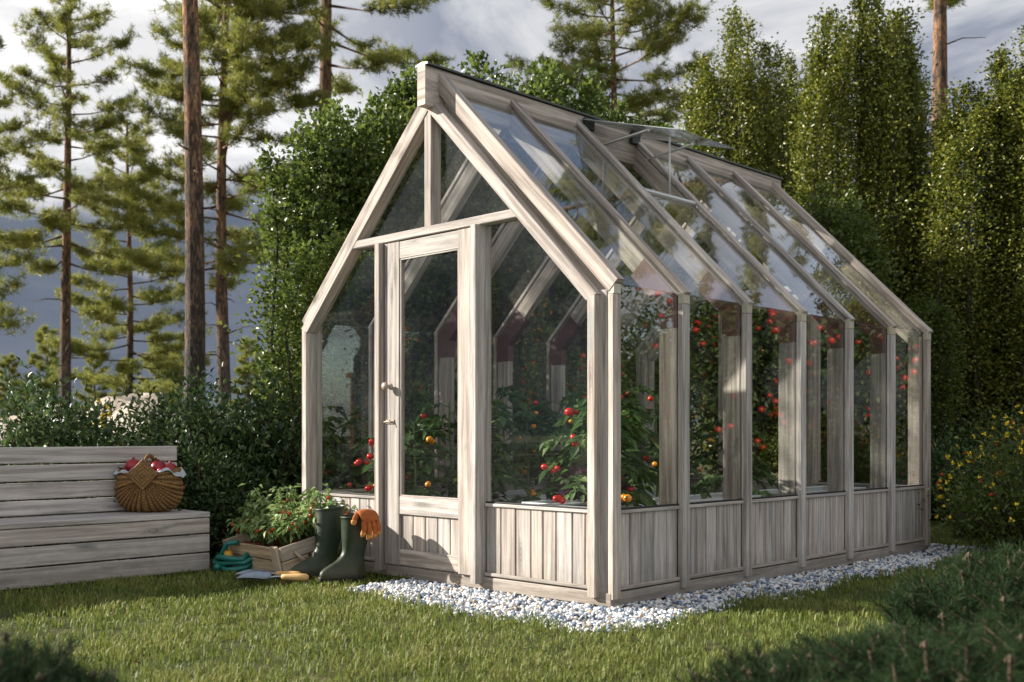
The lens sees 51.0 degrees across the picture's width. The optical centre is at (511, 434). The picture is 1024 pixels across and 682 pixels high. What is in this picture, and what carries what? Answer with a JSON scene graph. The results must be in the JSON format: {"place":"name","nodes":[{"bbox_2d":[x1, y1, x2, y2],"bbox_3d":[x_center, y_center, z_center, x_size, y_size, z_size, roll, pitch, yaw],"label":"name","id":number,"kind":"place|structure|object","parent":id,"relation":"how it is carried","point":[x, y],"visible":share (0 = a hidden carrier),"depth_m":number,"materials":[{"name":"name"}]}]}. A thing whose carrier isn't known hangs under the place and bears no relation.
{"place":"outdoors","nodes":[
{"label":"outdoors","id":0,"kind":"place"},
{"bbox_2d":[2,573,716,681],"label":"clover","id":1,"kind":"object","parent":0,"point":[361,679],"visible":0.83,"depth_m":3.85,"materials":[{"name":"green plant"}]},
{"bbox_2d":[14,439,962,567],"bbox_3d":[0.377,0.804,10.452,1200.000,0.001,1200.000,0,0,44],"label":"ground","id":2,"kind":"structure","parent":0,"point":[700,465],"depth_m":21.51,"materials":[{"name":"plant"}]},
{"bbox_2d":[0,352,33,418],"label":"young pine","id":3,"kind":"object","parent":2,"relation":"on","point":[6,361],"visible":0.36,"depth_m":44.91,"materials":[{"name":"green plant"}]},
{"bbox_2d":[0,35,58,336],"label":"pine tree","id":4,"kind":"object","parent":2,"relation":"on","point":[23,181],"visible":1,"depth_m":19.28,"materials":[{"name":"green plant"}]},
{"bbox_2d":[11,324,59,415],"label":"young pine","id":5,"kind":"object","parent":2,"relation":"on","point":[37,361],"visible":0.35,"depth_m":44.77,"materials":[{"name":"green plant"}]},
{"bbox_2d":[0,403,85,445],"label":"granite boulder","id":6,"kind":"object","parent":2,"relation":"on","point":[12,418],"visible":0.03,"depth_m":16.98,"materials":[{"name":"stone"}]},
{"bbox_2d":[0,349,136,546],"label":"hedge shrub","id":7,"kind":"object","parent":2,"relation":"on","point":[39,433],"visible":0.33,"depth_m":6.61,"materials":[{"name":"green plant"}]},
{"bbox_2d":[18,385,131,444],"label":"hedge shrub","id":8,"kind":"object","parent":2,"relation":"on","point":[102,411],"visible":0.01,"depth_m":7.76,"materials":[{"name":"green plant"}]},
{"bbox_2d":[0,0,174,405],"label":"pine tree","id":9,"kind":"object","parent":2,"relation":"on","point":[61,219],"visible":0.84,"depth_m":21.80,"materials":[{"name":"green plant"}]},
{"bbox_2d":[53,385,134,541],"bbox_3d":[-2.866,0.235,7.188,0.968,1.128,0.955,0,0,44],"label":"flowering shrub","id":10,"kind":"object","parent":2,"relation":"on","point":[103,415],"visible":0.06,"depth_m":7.10,"materials":[{"name":"green plant"}]},
{"bbox_2d":[71,352,118,409],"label":"young pine","id":11,"kind":"object","parent":2,"relation":"on","point":[95,394],"visible":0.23,"depth_m":47.84,"materials":[{"name":"green plant"}]},
{"bbox_2d":[37,421,203,560],"bbox_3d":[-2.318,0.354,6.538,0.964,0.891,0.938,0,0,20],"label":"hedge shrub","id":12,"kind":"object","parent":2,"relation":"on","point":[143,443],"visible":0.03,"depth_m":6.41,"materials":[{"name":"green plant"}]},
{"bbox_2d":[110,357,138,396],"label":"young pine","id":13,"kind":"object","parent":2,"relation":"on","point":[117,390],"visible":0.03,"depth_m":54.73,"materials":[{"name":"green plant"}]},
{"bbox_2d":[78,392,175,444],"bbox_3d":[-5.577,1.085,17.106,4.417,3.527,3.564,0,0,44],"label":"granite boulder","id":14,"kind":"object","parent":2,"relation":"on","point":[125,399],"visible":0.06,"depth_m":16.26,"materials":[{"name":"stone"}]},
{"bbox_2d":[41,111,214,398],"bbox_3d":[-9.178,-3.482,25.997,4.071,8.778,4.229,0,0,-20],"label":"pine tree","id":15,"kind":"object","parent":2,"relation":"on","point":[129,366],"visible":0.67,"depth_m":25.77,"materials":[{"name":"green plant"}]},
{"bbox_2d":[133,329,176,409],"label":"young pine","id":16,"kind":"object","parent":2,"relation":"on","point":[149,338],"visible":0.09,"depth_m":46.71,"materials":[{"name":"green plant"}]},
{"bbox_2d":[155,351,183,407],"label":"young pine","id":17,"kind":"object","parent":2,"relation":"on","point":[180,354],"visible":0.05,"depth_m":51.91,"materials":[{"name":"green plant"}]},
{"bbox_2d":[91,352,285,538],"bbox_3d":[-2.147,0.119,7.276,1.479,1.366,1.439,0,0,33],"label":"hedge shrub","id":18,"kind":"object","parent":2,"relation":"on","point":[170,422],"visible":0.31,"depth_m":7.02,"materials":[{"name":"green plant"}]},
{"bbox_2d":[121,363,258,445],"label":"hedge shrub","id":19,"kind":"object","parent":2,"relation":"on","point":[210,399],"visible":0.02,"depth_m":8.21,"materials":[{"name":"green plant"}]},
{"bbox_2d":[178,0,219,416],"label":"pine tree","id":20,"kind":"object","parent":2,"relation":"on","point":[194,281],"visible":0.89,"depth_m":12.92,"materials":[{"name":"brown plant"}]},
{"bbox_2d":[77,0,356,407],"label":"pine tree","id":21,"kind":"object","parent":2,"relation":"on","point":[238,73],"visible":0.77,"depth_m":19.36,"materials":[{"name":"green plant"}]},
{"bbox_2d":[231,335,273,412],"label":"young pine","id":22,"kind":"object","parent":2,"relation":"on","point":[244,348],"visible":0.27,"depth_m":45.76,"materials":[{"name":"green plant"}]},
{"bbox_2d":[176,355,361,535],"bbox_3d":[-1.668,0.122,7.372,1.416,1.360,1.472,0,0,1],"label":"hedge shrub","id":23,"kind":"object","parent":2,"relation":"on","point":[287,460],"visible":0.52,"depth_m":7.13,"materials":[{"name":"green plant"}]},
{"bbox_2d":[217,102,439,435],"bbox_3d":[-1.426,-0.887,8.445,1.639,3.452,1.826,0,0,21],"label":"hedge tree","id":24,"kind":"object","parent":2,"relation":"on","point":[320,157],"visible":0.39,"depth_m":8.20,"materials":[{"name":"green plant"}]},
{"bbox_2d":[206,0,456,143],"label":"pine tree","id":25,"kind":"object","parent":2,"relation":"on","point":[377,60],"visible":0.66,"depth_m":21.92,"materials":[{"name":"green plant"}]},
{"bbox_2d":[248,227,427,493],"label":"hedge tree","id":26,"kind":"object","parent":2,"relation":"on","point":[351,307],"visible":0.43,"depth_m":7.49,"materials":[{"name":"green plant"}]},
{"bbox_2d":[257,71,479,483],"bbox_3d":[-1.160,-1.095,8.962,1.940,3.880,1.815,0,0,3],"label":"hedge tree","id":27,"kind":"object","parent":2,"relation":"on","point":[417,181],"visible":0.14,"depth_m":8.70,"materials":[{"name":"green plant"}]},
{"bbox_2d":[363,56,538,478],"bbox_3d":[-0.690,-1.228,9.534,1.972,4.152,2.196,0,0,30],"label":"hedge tree","id":28,"kind":"object","parent":2,"relation":"on","point":[405,87],"visible":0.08,"depth_m":9.20,"materials":[{"name":"green plant"}]},
{"bbox_2d":[409,304,540,479],"bbox_3d":[-0.348,-0.245,8.547,0.980,2.087,1.144,0,0,44],"label":"berry shrub","id":29,"kind":"object","parent":2,"relation":"on","point":[455,407],"visible":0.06,"depth_m":8.39,"materials":[{"name":"green plant"}]},
{"bbox_2d":[406,49,607,467],"bbox_3d":[-0.261,-1.341,10.013,2.192,4.383,2.051,0,0,-29],"label":"hedge tree","id":30,"kind":"object","parent":2,"relation":"on","point":[531,167],"visible":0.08,"depth_m":9.67,"materials":[{"name":"green plant"}]},
{"bbox_2d":[513,292,586,479],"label":"tree","id":31,"kind":"object","parent":2,"relation":"on","point":[537,392],"visible":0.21,"depth_m":9.07,"materials":[{"name":"green plant"}]},
{"bbox_2d":[492,57,650,478],"bbox_3d":[0.327,-1.423,10.514,2.162,4.552,2.408,0,0,15],"label":"hedge tree","id":32,"kind":"object","parent":2,"relation":"on","point":[545,89],"visible":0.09,"depth_m":10.28,"materials":[{"name":"green plant"}]},
{"bbox_2d":[502,0,725,126],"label":"pine tree","id":33,"kind":"object","parent":2,"relation":"on","point":[589,32],"visible":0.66,"depth_m":19.36,"materials":[{"name":"green plant"}]},
{"bbox_2d":[519,77,716,474],"bbox_3d":[0.863,-1.439,11.057,2.292,4.585,2.145,0,0,-44],"label":"hedge tree","id":34,"kind":"object","parent":2,"relation":"on","point":[628,382],"visible":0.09,"depth_m":10.82,"materials":[{"name":"green plant"}]},
{"bbox_2d":[621,142,731,475],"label":"hedge tree","id":35,"kind":"object","parent":2,"relation":"on","point":[693,341],"visible":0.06,"depth_m":11.66,"materials":[{"name":"green plant"}]},
{"bbox_2d":[641,111,729,477],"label":"tree","id":36,"kind":"object","parent":2,"relation":"on","point":[691,323],"depth_m":12.83,"materials":[{"name":"green plant"}]},
{"bbox_2d":[669,0,800,474],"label":"column tree","id":37,"kind":"object","parent":2,"relation":"on","point":[739,123],"visible":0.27,"depth_m":13.84,"materials":[{"name":"green plant"}]},
{"bbox_2d":[690,188,795,477],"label":"hedge tree","id":38,"kind":"object","parent":2,"relation":"on","point":[761,387],"visible":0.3,"depth_m":11.45,"materials":[{"name":"green plant"}]},
{"bbox_2d":[755,50,835,477],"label":"column tree","id":39,"kind":"object","parent":2,"relation":"on","point":[795,108],"visible":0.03,"depth_m":15.00,"materials":[{"name":"green plant"}]},
{"bbox_2d":[753,179,918,481],"bbox_3d":[3.241,-0.875,10.694,1.603,3.426,1.713,0,0,17],"label":"hedge tree","id":40,"kind":"object","parent":2,"relation":"on","point":[854,238],"visible":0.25,"depth_m":10.47,"materials":[{"name":"green plant"}]},
{"bbox_2d":[771,0,940,481],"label":"column tree","id":41,"kind":"object","parent":2,"relation":"on","point":[819,156],"visible":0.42,"depth_m":11.96,"materials":[{"name":"green plant"}]},
{"bbox_2d":[846,22,950,474],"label":"column tree","id":42,"kind":"object","parent":2,"relation":"on","point":[924,127],"visible":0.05,"depth_m":12.57,"materials":[{"name":"green plant"}]},
{"bbox_2d":[866,293,982,494],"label":"hedge tree","id":43,"kind":"object","parent":2,"relation":"on","point":[940,372],"visible":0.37,"depth_m":10.32,"materials":[{"name":"green plant"}]},
{"bbox_2d":[917,0,985,211],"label":"pine tree","id":44,"kind":"object","parent":2,"relation":"on","point":[939,12],"visible":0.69,"depth_m":16.86,"materials":[{"name":"brown plant"}]},
{"bbox_2d":[923,230,991,484],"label":"column tree","id":45,"kind":"object","parent":2,"relation":"on","point":[961,329],"visible":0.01,"depth_m":12.91,"materials":[{"name":"green plant"}]},
{"bbox_2d":[896,40,1023,463],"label":"column tree","id":46,"kind":"object","parent":2,"relation":"on","point":[1000,331],"visible":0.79,"depth_m":11.22,"materials":[{"name":"green plant"}]},
{"bbox_2d":[973,24,1023,409],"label":"column tree","id":47,"kind":"object","parent":2,"relation":"on","point":[1021,41],"visible":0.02,"depth_m":12.11,"materials":[{"name":"green plant"}]},
{"bbox_2d":[0,520,1013,681],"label":"lawn","id":48,"kind":"structure","parent":0,"point":[229,649],"depth_m":4.14,"materials":[{"name":"plant"}]},
{"bbox_2d":[0,622,136,681],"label":"dwarf pine","id":49,"kind":"object","parent":48,"relation":"on","point":[18,663],"visible":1,"depth_m":2.22,"materials":[{"name":"plant"}]},
{"bbox_2d":[0,446,209,589],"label":"garden bench","id":50,"kind":"object","parent":48,"relation":"on","point":[180,542],"visible":0.88,"depth_m":5.80,"materials":[{"name":"grey wood"}]},
{"bbox_2d":[113,453,184,511],"bbox_3d":[-2.074,0.274,6.141,0.345,0.331,0.355,0,0,44],"label":"wicker basket","id":51,"kind":"object","parent":50,"relation":"on","point":[142,485],"visible":0.98,"depth_m":6.04,"materials":[{"name":"wicker"}]},
{"bbox_2d":[125,457,139,471],"bbox_3d":[-2.157,0.176,6.115,0.088,0.093,0.089,0,0,44],"label":"red fruit","id":52,"kind":"object","parent":51,"relation":"in","point":[131,463],"visible":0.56,"depth_m":6.08,"materials":[{"name":"food"}]},
{"bbox_2d":[113,467,185,478],"bbox_3d":[-2.071,0.232,6.142,0.402,0.100,0.276,0,0,-11],"label":"cloth","id":53,"kind":"object","parent":51,"relation":"in","point":[182,473],"visible":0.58,"depth_m":6.07,"materials":[{"name":"fabric"}]},
{"bbox_2d":[151,459,164,470],"bbox_3d":[-2.017,0.186,6.114,0.086,0.091,0.087,0,0,44],"label":"red fruit","id":54,"kind":"object","parent":51,"relation":"in","point":[156,465],"visible":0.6,"depth_m":6.08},
{"bbox_2d":[165,461,176,468],"bbox_3d":[-1.955,0.198,6.138,0.084,0.089,0.085,0,0,44],"label":"red fruit","id":55,"kind":"object","parent":51,"relation":"in","point":[170,465],"visible":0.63,"depth_m":6.11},
{"bbox_2d":[144,415,277,559],"bbox_3d":[-1.997,0.336,6.785,1.003,0.926,0.976,0,0,-42],"label":"hedge shrub","id":56,"kind":"object","parent":48,"relation":"on","point":[216,508],"visible":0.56,"depth_m":6.63,"materials":[{"name":"green plant"}]},
{"bbox_2d":[213,539,257,572],"bbox_3d":[-1.554,0.683,6.143,0.306,0.180,0.318,0,0,-17],"label":"garden hose","id":57,"kind":"object","parent":48,"relation":"on","point":[224,558],"visible":0.64,"depth_m":6.01,"materials":[{"name":"teal"}]},
{"bbox_2d":[234,569,299,574],"bbox_3d":[-1.293,0.735,5.667,0.387,0.038,0.075,0,14,14],"label":"hand trowel","id":58,"kind":"object","parent":48,"relation":"on","point":[272,573],"visible":0.42,"depth_m":5.64,"materials":[{"name":"metal"}]},
{"bbox_2d":[222,530,314,572],"bbox_3d":[-1.327,0.647,6.111,0.734,0.242,0.425,0,0,44],"label":"wooden crate","id":59,"kind":"object","parent":48,"relation":"on","point":[277,555],"visible":0.41,"depth_m":5.88,"materials":[{"name":"brown wood"}]},
{"bbox_2d":[226,495,284,544],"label":"potted plant","id":60,"kind":"object","parent":59,"relation":"in","point":[246,514],"visible":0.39,"depth_m":6.20,"materials":[{"name":"green plant"}]},
{"bbox_2d":[240,504,290,559],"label":"potted plant","id":61,"kind":"object","parent":59,"relation":"in","point":[255,533],"visible":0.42,"depth_m":6.03,"materials":[{"name":"green plant"}]},
{"bbox_2d":[237,483,311,545],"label":"potted plant","id":62,"kind":"object","parent":59,"relation":"on","point":[264,501],"visible":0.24,"depth_m":6.22,"materials":[{"name":"green plant"}]},
{"bbox_2d":[258,505,314,561],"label":"potted plant","id":63,"kind":"object","parent":59,"relation":"in","point":[294,528],"visible":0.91,"depth_m":5.90,"materials":[{"name":"green plant"}]},
{"bbox_2d":[267,483,347,557],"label":"potted plant","id":64,"kind":"object","parent":59,"relation":"in","point":[309,495],"visible":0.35,"depth_m":6.16,"materials":[{"name":"green plant"}]},
{"bbox_2d":[275,484,355,553],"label":"potted plant","id":65,"kind":"object","parent":59,"relation":"on","point":[313,498],"visible":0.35,"depth_m":5.98,"materials":[{"name":"green plant"}]},
{"bbox_2d":[236,570,308,580],"bbox_3d":[-1.240,0.735,5.545,0.387,0.038,0.107,0,14,6],"label":"hand trowel","id":66,"kind":"object","parent":48,"relation":"on","point":[260,574],"visible":1,"depth_m":5.54,"materials":[{"name":"metal"}]},
{"bbox_2d":[291,505,344,577],"bbox_3d":[-1.057,0.579,5.828,0.318,0.382,0.150,0,0,-33],"label":"rubber boot","id":67,"kind":"object","parent":48,"relation":"on","point":[327,539],"visible":0.79,"depth_m":5.80,"materials":[{"name":"rubber"}]},
{"bbox_2d":[318,513,367,581],"bbox_3d":[-0.881,0.594,5.669,0.294,0.352,0.137,0,0,-38],"label":"rubber boot","id":68,"kind":"object","parent":48,"relation":"on","point":[348,563],"visible":0.88,"depth_m":5.65,"materials":[{"name":"rubber"}]},
{"bbox_2d":[351,509,380,540],"bbox_3d":[-0.784,0.473,5.635,0.144,0.161,0.161,0,0,44],"label":"glove","id":69,"kind":"object","parent":68,"relation":"on","point":[370,524],"visible":1,"depth_m":5.60,"materials":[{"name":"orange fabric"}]},
{"bbox_2d":[337,319,457,486],"bbox_3d":[-0.944,-0.141,7.831,1.144,1.878,0.980,0,0,14],"label":"plant","id":70,"kind":"object","parent":48,"relation":"on","point":[413,411],"visible":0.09,"depth_m":7.78,"materials":[{"name":"green plant"}]},
{"bbox_2d":[134,549,995,681],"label":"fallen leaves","id":71,"kind":"object","parent":48,"relation":"on","point":[439,620],"visible":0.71,"depth_m":5.15,"materials":[{"name":"brown plant"}]},
{"bbox_2d":[301,61,932,607],"bbox_3d":[0.751,-0.568,6.832,2.488,2.723,3.530,0,0,44],"label":"greenhouse","id":72,"kind":"object","parent":48,"relation":"on","point":[603,549],"visible":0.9,"depth_m":5.85,"materials":[{"name":"wood"}]},
{"bbox_2d":[381,228,469,574],"bbox_3d":[-0.449,-0.166,5.625,0.707,1.748,0.094,0,0,44],"label":"door","id":73,"kind":"structure","parent":72,"relation":"in","point":[428,532],"depth_m":5.69,"materials":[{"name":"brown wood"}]},
{"bbox_2d":[416,494,457,497],"bbox_3d":[-0.573,0.575,6.652,0.316,0.374,0.816,0,0,44],"label":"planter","id":74,"kind":"object","parent":72,"relation":"on","point":[445,495],"visible":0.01,"depth_m":6.95,"materials":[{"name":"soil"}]},
{"bbox_2d":[347,436,432,495],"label":"tomato plant","id":75,"kind":"object","parent":74,"relation":"in","point":[371,474],"visible":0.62,"depth_m":6.46,"materials":[{"name":"green plant"}]},
{"bbox_2d":[354,420,457,497],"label":"tomato plant","id":76,"kind":"object","parent":74,"relation":"in","point":[438,447],"visible":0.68,"depth_m":6.37,"materials":[{"name":"green plant"}]},
{"bbox_2d":[405,402,499,498],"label":"tomato plant","id":77,"kind":"object","parent":74,"relation":"in","point":[438,423],"visible":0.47,"depth_m":6.77,"materials":[{"name":"green plant"}]},
{"bbox_2d":[425,398,531,501],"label":"tomato plant","id":78,"kind":"object","parent":74,"relation":"in","point":[497,444],"visible":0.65,"depth_m":6.32,"materials":[{"name":"green plant"}]},
{"bbox_2d":[491,404,567,502],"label":"tomato plant","id":79,"kind":"object","parent":72,"relation":"in","point":[534,446],"visible":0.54,"depth_m":6.85,"materials":[{"name":"green plant"}]},
{"bbox_2d":[491,489,578,502],"bbox_3d":[0.126,0.575,7.366,0.316,0.374,0.916,0,0,44],"label":"planter","id":80,"kind":"object","parent":72,"relation":"in","point":[511,494],"visible":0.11,"depth_m":7.09,"materials":[{"name":"soil"}]},
{"bbox_2d":[491,384,545,497],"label":"tomato plant","id":81,"kind":"object","parent":80,"relation":"in","point":[503,391],"visible":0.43,"depth_m":7.09,"materials":[{"name":"green plant"}]},
{"bbox_2d":[523,394,586,487],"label":"tomato plant","id":82,"kind":"object","parent":80,"relation":"in","point":[543,418],"visible":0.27,"depth_m":7.49,"materials":[{"name":"green plant"}]},
{"bbox_2d":[522,500,586,506],"bbox_3d":[0.258,0.555,5.557,0.276,0.414,0.316,0,0,44],"label":"planter","id":83,"kind":"object","parent":72,"relation":"on","point":[583,504],"visible":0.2,"depth_m":5.49,"materials":[{"name":"soil"}]},
{"bbox_2d":[527,415,634,502],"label":"tomato plant","id":84,"kind":"object","parent":72,"relation":"in","point":[543,491],"visible":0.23,"depth_m":6.22,"materials":[{"name":"green plant"}]},
{"bbox_2d":[541,500,658,507],"bbox_3d":[0.479,0.555,5.454,0.356,0.414,0.636,0,0,44],"label":"planter","id":85,"kind":"object","parent":72,"relation":"on","point":[629,505],"visible":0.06,"depth_m":5.42,"materials":[{"name":"soil"}]},
{"bbox_2d":[556,464,626,499],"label":"plant","id":86,"kind":"object","parent":85,"relation":"in","point":[575,470],"visible":0.07,"depth_m":5.62,"materials":[{"name":"green plant"}]},
{"bbox_2d":[539,391,646,506],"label":"tomato plant","id":87,"kind":"object","parent":85,"relation":"in","point":[561,437],"visible":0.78,"depth_m":5.25,"materials":[{"name":"green plant"}]},
{"bbox_2d":[553,398,656,505],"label":"tomato plant","id":88,"kind":"object","parent":85,"relation":"in","point":[625,495],"visible":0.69,"depth_m":5.27,"materials":[{"name":"green plant"}]},
{"bbox_2d":[561,425,658,502],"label":"tomato plant","id":89,"kind":"object","parent":85,"relation":"in","point":[583,496],"visible":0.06,"depth_m":5.78,"materials":[{"name":"green plant"}]},
{"bbox_2d":[562,384,658,503],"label":"tomato plant","id":90,"kind":"object","parent":85,"relation":"in","point":[654,396],"visible":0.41,"depth_m":5.56,"materials":[{"name":"green plant"}]},
{"bbox_2d":[631,483,655,499],"bbox_3d":[0.896,0.575,8.152,0.316,0.374,0.916,0,0,44],"label":"planter","id":91,"kind":"object","parent":72,"relation":"in","point":[649,493],"depth_m":8.12,"materials":[{"name":"soil"}]},
{"bbox_2d":[621,402,658,483],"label":"tomato plant","id":92,"kind":"object","parent":91,"relation":"in","point":[639,442],"visible":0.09,"depth_m":8.11,"materials":[{"name":"green plant"}]},
{"bbox_2d":[653,492,766,501],"bbox_3d":[1.095,0.555,6.040,0.316,0.414,0.816,0,0,44],"label":"planter","id":93,"kind":"object","parent":72,"relation":"in","point":[698,498],"visible":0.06,"depth_m":6.18,"materials":[{"name":"soil"}]},
{"bbox_2d":[621,407,710,498],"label":"tomato plant","id":94,"kind":"object","parent":93,"relation":"in","point":[653,449],"visible":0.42,"depth_m":5.94,"materials":[{"name":"green plant"}]},
{"bbox_2d":[690,459,778,496],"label":"tomato plant","id":95,"kind":"object","parent":93,"relation":"in","point":[713,480],"visible":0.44,"depth_m":6.36,"materials":[{"name":"green plant"}]},
{"bbox_2d":[692,416,771,489],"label":"tomato plant","id":96,"kind":"object","parent":72,"relation":"in","point":[706,454],"visible":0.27,"depth_m":7.75,"materials":[{"name":"green plant"}]},
{"bbox_2d":[740,293,807,489],"bbox_3d":[1.922,-0.166,8.051,0.699,1.748,0.042,0,0,44],"label":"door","id":97,"kind":"structure","parent":72,"relation":"in","point":[754,485],"depth_m":7.81,"materials":[{"name":"wood"}]},
{"bbox_2d":[755,486,865,495],"bbox_3d":[1.865,0.555,6.826,0.316,0.414,1.016,0,0,44],"label":"planter","id":98,"kind":"object","parent":72,"relation":"in","point":[809,489],"visible":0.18,"depth_m":6.96,"materials":[{"name":"wood"}]},
{"bbox_2d":[334,543,998,634],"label":"gravel","id":99,"kind":"structure","parent":48,"relation":"on","point":[565,613],"depth_m":5.08,"materials":[{"name":"gravel"}]},
{"bbox_2d":[667,625,919,681],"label":"dwarf pine","id":100,"kind":"object","parent":48,"relation":"on","point":[759,665],"visible":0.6,"depth_m":2.42,"materials":[{"name":"plant"}]},
{"bbox_2d":[756,604,1023,681],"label":"dwarf pine","id":101,"kind":"object","parent":48,"relation":"on","point":[984,652],"visible":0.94,"depth_m":2.24,"materials":[{"name":"plant"}]},
{"bbox_2d":[861,418,1002,522],"bbox_3d":[3.769,0.319,9.608,1.397,0.966,1.412,0,0,20],"label":"hedge shrub","id":102,"kind":"object","parent":48,"relation":"on","point":[935,463],"visible":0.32,"depth_m":9.42,"materials":[{"name":"green plant"}]},
{"bbox_2d":[861,538,1023,637],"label":"dwarf pine","id":103,"kind":"object","parent":48,"relation":"on","point":[968,590],"visible":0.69,"depth_m":3.17,"materials":[{"name":"plant"}]},
{"bbox_2d":[910,404,1023,555],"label":"flowering shrub","id":104,"kind":"object","parent":48,"relation":"on","point":[1011,524],"visible":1,"depth_m":6.78,"materials":[{"name":"green plant"}]},
{"bbox_2d":[943,500,1002,540],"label":"flower clump","id":105,"kind":"object","parent":48,"relation":"on","point":[960,533],"visible":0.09,"depth_m":7.95,"materials":[{"name":"green plant"}]},
{"bbox_2d":[931,391,1023,517],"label":"hedge shrub","id":106,"kind":"object","parent":48,"relation":"on","point":[981,435],"visible":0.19,"depth_m":9.78,"materials":[{"name":"green plant"}]},
{"bbox_2d":[0,0,1023,433],"label":"sky","id":107,"kind":"structure","parent":0,"point":[451,27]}
]}

